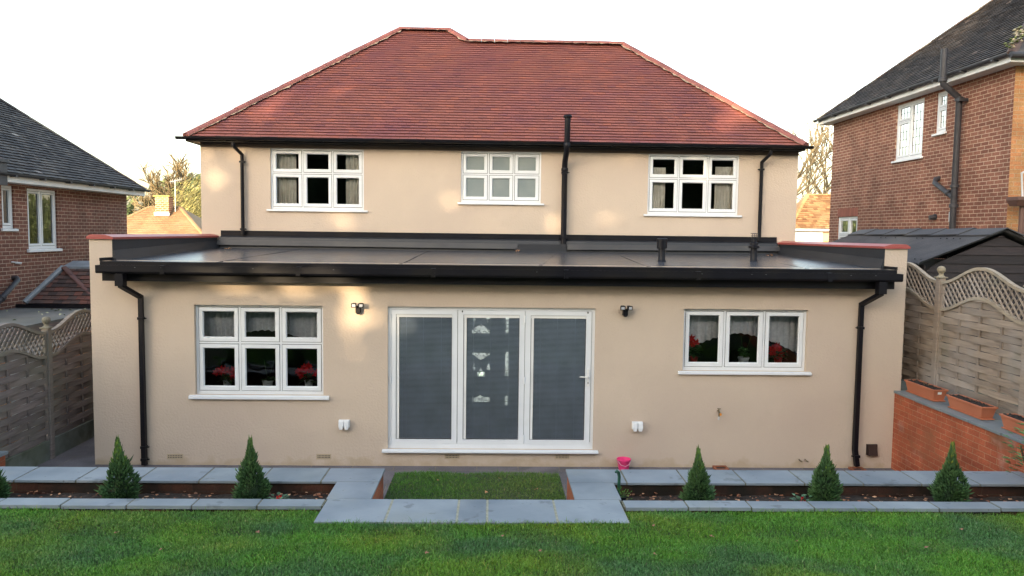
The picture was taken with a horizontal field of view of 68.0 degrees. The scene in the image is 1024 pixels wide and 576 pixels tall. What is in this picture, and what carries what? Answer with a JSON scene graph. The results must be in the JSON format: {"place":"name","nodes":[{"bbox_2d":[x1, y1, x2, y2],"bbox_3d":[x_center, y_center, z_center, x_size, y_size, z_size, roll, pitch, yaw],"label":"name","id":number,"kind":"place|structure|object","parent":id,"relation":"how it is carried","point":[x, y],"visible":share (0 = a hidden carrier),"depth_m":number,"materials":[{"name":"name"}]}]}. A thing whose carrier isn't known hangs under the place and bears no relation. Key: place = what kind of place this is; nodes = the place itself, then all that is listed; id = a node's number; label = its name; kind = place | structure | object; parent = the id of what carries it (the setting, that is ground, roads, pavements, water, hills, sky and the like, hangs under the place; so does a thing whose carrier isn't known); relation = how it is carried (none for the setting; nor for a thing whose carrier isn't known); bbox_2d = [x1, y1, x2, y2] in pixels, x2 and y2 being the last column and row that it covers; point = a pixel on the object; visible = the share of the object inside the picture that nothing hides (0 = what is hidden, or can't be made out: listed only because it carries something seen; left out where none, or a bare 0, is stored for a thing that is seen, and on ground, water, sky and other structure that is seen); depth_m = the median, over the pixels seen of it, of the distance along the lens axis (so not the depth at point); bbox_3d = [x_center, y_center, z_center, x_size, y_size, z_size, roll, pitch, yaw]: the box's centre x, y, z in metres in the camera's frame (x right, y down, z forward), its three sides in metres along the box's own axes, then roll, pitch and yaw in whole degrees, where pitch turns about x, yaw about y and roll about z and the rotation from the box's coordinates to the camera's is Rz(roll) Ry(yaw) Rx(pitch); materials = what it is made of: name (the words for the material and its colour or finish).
{"place":"outdoors","nodes":[
{"label":"outdoors","id":0,"kind":"place"},
{"bbox_2d":[36,437,894,499],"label":"patio","id":1,"kind":"structure","parent":0,"point":[82,454],"depth_m":11.03,"materials":[{"name":"grey stone"}]},
{"bbox_2d":[0,451,7,465],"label":"wall","id":2,"kind":"structure","parent":1,"relation":"on","point":[2,457],"depth_m":9.82,"materials":[{"name":"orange brick"}]},
{"bbox_2d":[0,309,93,466],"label":"fence","id":3,"kind":"object","parent":1,"relation":"on","point":[52,440],"visible":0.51,"depth_m":11.08,"materials":[{"name":"grey wood"}]},
{"bbox_2d":[0,466,384,512],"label":"stone planter","id":4,"kind":"object","parent":1,"relation":"on","point":[79,484],"visible":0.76,"depth_m":7.86,"materials":[{"name":"stone"}]},
{"bbox_2d":[0,469,12,497],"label":"dwarf spruce","id":5,"kind":"object","parent":4,"relation":"on","point":[4,490],"visible":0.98,"depth_m":7.56,"materials":[{"name":"green plant"}]},
{"bbox_2d":[95,435,142,498],"bbox_3d":[-3.907,1.822,7.544,0.451,0.745,0.422,1,4,-1],"label":"dwarf spruce","id":6,"kind":"object","parent":4,"relation":"on","point":[118,479],"visible":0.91,"depth_m":7.52,"materials":[{"name":"green plant"}]},
{"bbox_2d":[18,490,327,498],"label":"leaf litter","id":7,"kind":"object","parent":4,"relation":"on","point":[318,493],"visible":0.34,"depth_m":7.80,"materials":[{"name":"brown plant"}]},
{"bbox_2d":[231,435,272,499],"bbox_3d":[-2.606,1.830,7.596,0.413,0.754,0.373,0,4,-14],"label":"dwarf spruce","id":8,"kind":"object","parent":4,"relation":"on","point":[251,484],"visible":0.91,"depth_m":7.55,"materials":[{"name":"green plant"}]},
{"bbox_2d":[268,492,289,498],"bbox_3d":[-2.318,2.101,7.582,0.230,0.098,0.181,1,4,-1],"label":"cyclamen","id":9,"kind":"object","parent":4,"relation":"on","point":[281,496],"visible":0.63,"depth_m":7.58,"materials":[{"name":"green plant"}]},
{"bbox_2d":[86,27,910,467],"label":"rendered house","id":10,"kind":"structure","parent":1,"relation":"on","point":[484,251],"depth_m":11.18,"materials":[{"name":"beige paint"}]},
{"bbox_2d":[212,365,234,384],"bbox_3d":[-4.186,1.293,11.171,0.396,0.336,0.266,1,4,-1],"label":"potted poinsettia","id":11,"kind":"object","parent":10,"relation":"on","point":[227,379],"visible":0.91,"depth_m":11.11,"materials":[{"name":"red plant"}]},
{"bbox_2d":[188,305,328,399],"bbox_3d":[-3.635,0.921,10.955,2.002,1.358,0.170,1,4,-1],"label":"window","id":12,"kind":"structure","parent":10,"relation":"in","point":[240,343],"depth_m":10.97,"materials":[{"name":"white plastic"}]},
{"bbox_2d":[204,312,316,336],"bbox_3d":[-3.638,0.555,11.194,1.812,0.651,0.039,1,4,-1],"label":"net curtain","id":13,"kind":"object","parent":10,"relation":"hanging from","point":[222,324],"visible":0.39,"depth_m":11.19,"materials":[{"name":"grey fabric"}]},
{"bbox_2d":[260,361,275,385],"bbox_3d":[-3.551,1.260,11.163,0.260,0.421,0.220,4,5,37],"label":"potted plant","id":14,"kind":"object","parent":10,"relation":"on","point":[267,381],"visible":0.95,"depth_m":11.15,"materials":[{"name":"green plant"}]},
{"bbox_2d":[277,154,296,202],"bbox_3d":[-4.476,-2.143,14.994,0.440,1.141,0.049,1,4,-1],"label":"curtain","id":15,"kind":"object","parent":10,"relation":"hanging from","point":[286,190],"visible":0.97,"depth_m":15.00,"materials":[{"name":"beige fabric"}]},
{"bbox_2d":[295,361,316,385],"bbox_3d":[-3.011,1.273,11.183,0.359,0.405,0.270,-1,4,-21],"label":"potted poinsettia","id":16,"kind":"object","parent":10,"relation":"on","point":[304,371],"visible":0.96,"depth_m":11.14,"materials":[{"name":"red plant"}]},
{"bbox_2d":[266,148,367,211],"bbox_3d":[-3.806,-2.106,14.867,1.963,1.221,0.140,1,4,-1],"label":"window","id":17,"kind":"structure","parent":10,"relation":"in","point":[332,173],"depth_m":14.87,"materials":[{"name":"white plastic"}]},
{"bbox_2d":[338,419,349,429],"bbox_3d":[-2.428,1.975,10.981,0.156,0.132,0.089,1,4,-1],"label":"weatherproof socket","id":18,"kind":"object","parent":10,"relation":"attached to","point":[344,424],"visible":1,"depth_m":10.94,"materials":[{"name":"white plastic"}]},
{"bbox_2d":[346,155,358,203],"bbox_3d":[-3.105,-2.129,15.028,0.363,1.141,0.049,1,4,-1],"label":"curtain","id":19,"kind":"object","parent":10,"relation":"hanging from","point":[352,185],"visible":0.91,"depth_m":15.03,"materials":[{"name":"beige fabric"}]},
{"bbox_2d":[351,303,363,313],"bbox_3d":[-2.197,0.294,10.841,0.179,0.168,0.134,1,4,-1],"label":"floodlight","id":20,"kind":"object","parent":10,"relation":"attached to","point":[358,307],"visible":1,"depth_m":10.78,"materials":[{"name":"black plastic"}]},
{"bbox_2d":[382,306,598,453],"bbox_3d":[-0.302,1.337,11.054,3.147,2.120,0.215,1,4,-1],"label":"folding door","id":21,"kind":"structure","parent":10,"relation":"in","point":[459,316],"depth_m":11.09,"materials":[{"name":"white plastic"}]},
{"bbox_2d":[457,151,543,204],"bbox_3d":[-0.215,-2.158,14.951,1.704,1.039,0.140,1,4,-1],"label":"window","id":22,"kind":"structure","parent":10,"relation":"in","point":[487,178],"depth_m":14.97,"materials":[{"name":"white plastic"}]},
{"bbox_2d":[620,305,632,316],"bbox_3d":[1.638,0.335,10.934,0.180,0.168,0.140,1,4,-1],"label":"floodlight","id":23,"kind":"object","parent":10,"relation":"attached to","point":[623,308],"visible":1,"depth_m":10.89,"materials":[{"name":"black plastic"}]},
{"bbox_2d":[632,421,642,431],"bbox_3d":[1.831,2.021,11.088,0.156,0.132,0.089,1,4,-1],"label":"weatherproof socket","id":24,"kind":"object","parent":10,"relation":"attached to","point":[636,425],"visible":1,"depth_m":11.05,"materials":[{"name":"white plastic"}]},
{"bbox_2d":[652,167,665,207],"bbox_3d":[2.879,-1.950,15.187,0.362,0.911,0.036,1,4,-1],"label":"curtain","id":25,"kind":"object","parent":10,"relation":"hanging from","point":[658,197],"visible":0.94,"depth_m":15.19,"materials":[{"name":"beige fabric"}]},
{"bbox_2d":[657,238,667,261],"bbox_3d":[2.428,-0.618,12.309,0.176,0.375,0.176,1,4,-1],"label":"roof vent","id":26,"kind":"object","parent":10,"relation":"on","point":[661,245],"visible":1,"depth_m":12.26,"materials":[{"name":"black plastic"}]},
{"bbox_2d":[643,154,741,216],"bbox_3d":[3.588,-2.027,15.053,1.961,1.221,0.140,1,4,-1],"label":"window","id":27,"kind":"structure","parent":10,"relation":"in","point":[678,177],"depth_m":15.06,"materials":[{"name":"white plastic"}]},
{"bbox_2d":[689,334,702,361],"bbox_3d":[2.701,0.904,11.312,0.305,0.455,0.234,1,4,-1],"label":"potted poinsettia","id":28,"kind":"object","parent":10,"relation":"on","point":[694,343],"visible":0.87,"depth_m":11.29,"materials":[{"name":"red plant"}]},
{"bbox_2d":[714,167,732,208],"bbox_3d":[4.264,-1.950,15.221,0.409,0.941,0.047,1,4,-1],"label":"curtain","id":29,"kind":"object","parent":10,"relation":"hanging from","point":[723,196],"visible":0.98,"depth_m":15.22,"materials":[{"name":"beige fabric"}]},
{"bbox_2d":[689,316,797,352],"bbox_3d":[3.397,0.635,11.372,1.799,0.681,0.038,1,4,-1],"label":"net curtain","id":30,"kind":"object","parent":10,"relation":"hanging from","point":[783,331],"visible":0.48,"depth_m":11.37,"materials":[{"name":"white fabric"}]},
{"bbox_2d":[738,338,750,361],"bbox_3d":[3.462,0.929,11.335,0.174,0.421,0.185,4,5,40],"label":"potted plant","id":31,"kind":"object","parent":10,"relation":"on","point":[743,357],"visible":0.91,"depth_m":11.32,"materials":[{"name":"green plant"}]},
{"bbox_2d":[678,309,811,374],"bbox_3d":[3.402,0.784,11.117,1.959,0.955,0.170,1,4,-1],"label":"window","id":32,"kind":"structure","parent":10,"relation":"in","point":[761,364],"depth_m":11.14,"materials":[{"name":"white plastic"}]},
{"bbox_2d":[748,233,759,260],"bbox_3d":[4.012,-0.673,12.595,0.177,0.471,0.180,1,4,-1],"label":"roof vent","id":33,"kind":"object","parent":10,"relation":"on","point":[753,246],"visible":0.98,"depth_m":12.55,"materials":[{"name":"black plastic"}]},
{"bbox_2d":[768,342,787,361],"bbox_3d":[3.959,0.969,11.342,0.336,0.353,0.242,1,4,-1],"label":"potted poinsettia","id":34,"kind":"object","parent":10,"relation":"on","point":[776,349],"visible":0.99,"depth_m":11.30,"materials":[{"name":"red plant"}]},
{"bbox_2d":[617,457,630,469],"bbox_3d":[1.621,2.559,11.022,0.206,0.165,0.218,1,4,-1],"label":"bucket","id":35,"kind":"object","parent":1,"relation":"on","point":[623,462],"visible":0.87,"depth_m":10.96,"materials":[{"name":"pink plastic"}]},
{"bbox_2d":[712,465,729,469],"bbox_3d":[3.054,2.636,11.108,0.200,0.030,0.180,1,4,-1],"label":"drain gully","id":36,"kind":"object","parent":1,"relation":"on","point":[719,467],"visible":0.87,"depth_m":11.14,"materials":[{"name":"orange ceramic"}]},
{"bbox_2d":[566,469,1023,516],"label":"stone planter","id":37,"kind":"object","parent":1,"relation":"on","point":[665,485],"visible":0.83,"depth_m":8.03,"materials":[{"name":"stone"}]},
{"bbox_2d":[618,487,631,500],"bbox_3d":[1.136,2.116,7.693,0.164,0.194,0.086,1,4,-1],"label":"pot plant","id":38,"kind":"object","parent":37,"relation":"on","point":[623,497],"visible":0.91,"depth_m":7.69,"materials":[{"name":"green plant"}]},
{"bbox_2d":[679,445,715,500],"bbox_3d":[1.891,1.917,7.721,0.424,0.674,0.305,1,4,-1],"label":"dwarf spruce","id":39,"kind":"object","parent":37,"relation":"on","point":[697,488],"visible":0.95,"depth_m":7.67,"materials":[{"name":"green plant"}]},
{"bbox_2d":[789,493,811,501],"bbox_3d":[2.944,2.157,7.746,0.249,0.094,0.182,1,4,-1],"label":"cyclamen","id":40,"kind":"object","parent":37,"relation":"on","point":[799,498],"visible":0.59,"depth_m":7.76,"materials":[{"name":"green plant"}]},
{"bbox_2d":[625,492,1017,501],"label":"leaf litter","id":41,"kind":"object","parent":37,"relation":"on","point":[910,495],"visible":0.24,"depth_m":7.92,"materials":[{"name":"brown plant"}]},
{"bbox_2d":[807,445,843,500],"bbox_3d":[3.200,1.923,7.750,0.360,0.692,0.305,3,5,31],"label":"dwarf spruce","id":42,"kind":"object","parent":37,"relation":"on","point":[825,482],"visible":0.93,"depth_m":7.71,"materials":[{"name":"green plant"}]},
{"bbox_2d":[928,441,974,501],"bbox_3d":[4.482,1.916,7.785,0.445,0.731,0.394,1,4,-1],"label":"dwarf spruce","id":43,"kind":"object","parent":37,"relation":"on","point":[947,481],"visible":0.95,"depth_m":7.73,"materials":[{"name":"green plant"}]},
{"bbox_2d":[1002,423,1023,472],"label":"leafy shrub","id":44,"kind":"object","parent":37,"relation":"on","point":[1022,450],"visible":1,"depth_m":7.84,"materials":[{"name":"green plant"}]},
{"bbox_2d":[848,467,866,470],"bbox_3d":[5.064,2.660,11.129,0.200,0.030,0.180,1,4,-1],"label":"drain gully","id":45,"kind":"object","parent":1,"relation":"on","point":[856,468],"visible":0.77,"depth_m":11.14,"materials":[{"name":"orange ceramic"}]},
{"bbox_2d":[384,468,565,499],"bbox_3d":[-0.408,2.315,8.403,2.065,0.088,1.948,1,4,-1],"label":"terrace grass","id":46,"kind":"structure","parent":0,"point":[429,474],"depth_m":8.84,"materials":[{"name":"green plant"}]},
{"bbox_2d":[0,0,989,210],"label":"sky","id":47,"kind":"structure","parent":0,"point":[117,80],"materials":[{"name":"white"}]},
{"bbox_2d":[0,505,1023,575],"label":"lawn","id":48,"kind":"structure","parent":0,"point":[669,533],"depth_m":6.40,"materials":[{"name":"plant"}]},
{"bbox_2d":[314,499,629,526],"bbox_3d":[-0.363,2.192,7.128,2.840,0.216,0.589,1,4,-1],"label":"stone step","id":49,"kind":"object","parent":48,"relation":"on","point":[468,511],"visible":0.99,"depth_m":7.09,"materials":[{"name":"grey stone"}]},
{"bbox_2d":[615,470,620,494],"bbox_3d":[1.098,2.042,7.893,0.079,0.321,0.038,-3,5,-40],"label":"garden tool","id":50,"kind":"object","parent":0,"point":[619,478],"visible":0.85,"depth_m":7.89,"materials":[{"name":"green plastic"}]},
{"bbox_2d":[795,194,830,241],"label":"tiled house","id":51,"kind":"structure","parent":0,"point":[812,217],"depth_m":36.50,"materials":[{"name":"orange tile"}]},
{"bbox_2d":[795,231,822,241],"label":"window","id":52,"kind":"structure","parent":51,"relation":"in","point":[807,236],"depth_m":36.35,"materials":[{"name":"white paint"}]},
{"bbox_2d":[832,228,1023,379],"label":"shed","id":53,"kind":"structure","parent":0,"point":[1000,250],"depth_m":11.93,"materials":[{"name":"black wood"}]},
{"bbox_2d":[901,379,1018,409],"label":"neighbour ground","id":54,"kind":"structure","parent":0,"point":[903,385],"depth_m":11.57,"materials":[{"name":"plant"}]},
{"bbox_2d":[813,0,1023,258],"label":"brick house","id":55,"kind":"structure","parent":54,"relation":"on","point":[930,135],"depth_m":16.09,"materials":[{"name":"brown brick"}]},
{"bbox_2d":[838,216,857,238],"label":"window","id":56,"kind":"structure","parent":55,"relation":"in","point":[847,225],"depth_m":20.09,"materials":[{"name":"white plastic"}]},
{"bbox_2d":[891,98,924,162],"bbox_3d":[8.932,-3.517,17.055,0.140,1.315,1.250,1,4,-1],"label":"window","id":57,"kind":"structure","parent":55,"relation":"in","point":[911,114],"depth_m":17.05,"materials":[{"name":"white plastic"}]},
{"bbox_2d":[931,91,947,136],"bbox_3d":[8.964,-3.638,15.828,0.140,0.895,0.480,1,4,-1],"label":"window","id":58,"kind":"structure","parent":55,"relation":"in","point":[942,97],"depth_m":15.88,"materials":[{"name":"white plastic"}]},
{"label":"ground","id":59,"kind":"structure","parent":0,"visible":0},
{"bbox_2d":[0,308,91,447],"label":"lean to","id":60,"kind":"object","parent":59,"relation":"on","point":[30,318],"visible":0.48,"depth_m":13.20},
{"bbox_2d":[2,330,79,431],"bbox_3d":[-7.833,1.599,12.171,0.015,1.480,3.400,1,4,-1],"label":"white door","id":61,"kind":"structure","parent":60,"relation":"in","point":[3,348],"depth_m":12.42,"materials":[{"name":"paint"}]},
{"bbox_2d":[0,98,150,309],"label":"brick house","id":62,"kind":"structure","parent":59,"relation":"on","point":[61,198],"depth_m":16.10,"materials":[{"name":"brown brick"}]},
{"bbox_2d":[1,185,18,230],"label":"window","id":63,"kind":"structure","parent":62,"relation":"in","point":[8,226],"depth_m":14.62,"materials":[{"name":"white plastic"}]},
{"bbox_2d":[27,188,62,251],"bbox_3d":[-9.698,-1.389,15.681,0.150,1.275,1.165,1,4,-1],"label":"window","id":64,"kind":"structure","parent":62,"relation":"in","point":[40,246],"depth_m":15.67,"materials":[{"name":"white plastic"}]},
{"bbox_2d":[15,261,90,308],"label":"porch roof","id":65,"kind":"structure","parent":62,"relation":"attached to","point":[66,286],"depth_m":14.95,"materials":[{"name":"red tile"}]},
{"bbox_2d":[126,196,151,215],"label":"distant tree","id":66,"kind":"object","parent":59,"relation":"on","point":[130,206],"visible":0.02,"depth_m":103.54,"materials":[{"name":"green plant"}]},
{"bbox_2d":[127,152,196,211],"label":"bare tree","id":67,"kind":"object","parent":59,"relation":"on","point":[178,167],"visible":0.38,"depth_m":54.35,"materials":[{"name":"beige plant"}]},
{"bbox_2d":[127,178,201,233],"bbox_3d":[-18.423,-2.777,40.338,10.220,6.158,8.482,1,4,-1],"label":"bungalow","id":68,"kind":"object","parent":59,"relation":"on","point":[164,215],"visible":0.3,"depth_m":39.37,"materials":[{"name":"orange tile"}]},
{"bbox_2d":[148,173,200,205],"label":"distant tree","id":69,"kind":"object","parent":59,"relation":"on","point":[199,177],"visible":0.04,"depth_m":107.26,"materials":[{"name":"green plant"}]},
{"bbox_2d":[168,175,200,217],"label":"shrubby tree","id":70,"kind":"object","parent":59,"relation":"on","point":[194,203],"visible":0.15,"depth_m":48.94,"materials":[{"name":"green plant"}]},
{"bbox_2d":[785,112,832,197],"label":"bare tree","id":71,"kind":"object","parent":59,"relation":"on","point":[806,161],"visible":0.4,"depth_m":48.04,"materials":[{"name":"brown plant"}]},
{"bbox_2d":[787,125,832,193],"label":"bare tree","id":72,"kind":"object","parent":59,"relation":"on","point":[810,172],"visible":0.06,"depth_m":51.43,"materials":[{"name":"brown plant"}]},
{"bbox_2d":[797,118,830,199],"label":"bare tree","id":73,"kind":"object","parent":59,"relation":"on","point":[808,176],"visible":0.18,"depth_m":52.99,"materials":[{"name":"brown plant"}]},
{"bbox_2d":[891,390,1023,472],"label":"retaining wall","id":74,"kind":"structure","parent":59,"relation":"on","point":[926,432],"depth_m":10.01,"materials":[{"name":"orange brick"}]},
{"bbox_2d":[904,379,948,401],"bbox_3d":[5.871,1.438,10.788,0.214,0.199,0.750,1,4,-1],"label":"trough planter","id":75,"kind":"object","parent":74,"relation":"on","point":[928,391],"visible":1,"depth_m":10.67,"materials":[{"name":"plastic"}]},
{"bbox_2d":[901,262,1023,415],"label":"fence","id":76,"kind":"object","parent":74,"relation":"on","point":[936,346],"visible":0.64,"depth_m":10.38,"materials":[{"name":"beige wood"}]},
{"bbox_2d":[946,394,997,419],"bbox_3d":[5.896,1.513,9.761,0.214,0.200,0.750,1,4,-1],"label":"trough planter","id":77,"kind":"object","parent":74,"relation":"on","point":[977,409],"visible":1,"depth_m":9.65,"materials":[{"name":"plastic"}]},
{"bbox_2d":[999,413,1023,435],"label":"trough planter","id":78,"kind":"object","parent":74,"relation":"on","point":[1010,421],"visible":0.95,"depth_m":8.88,"materials":[{"name":"plastic"}]}
]}

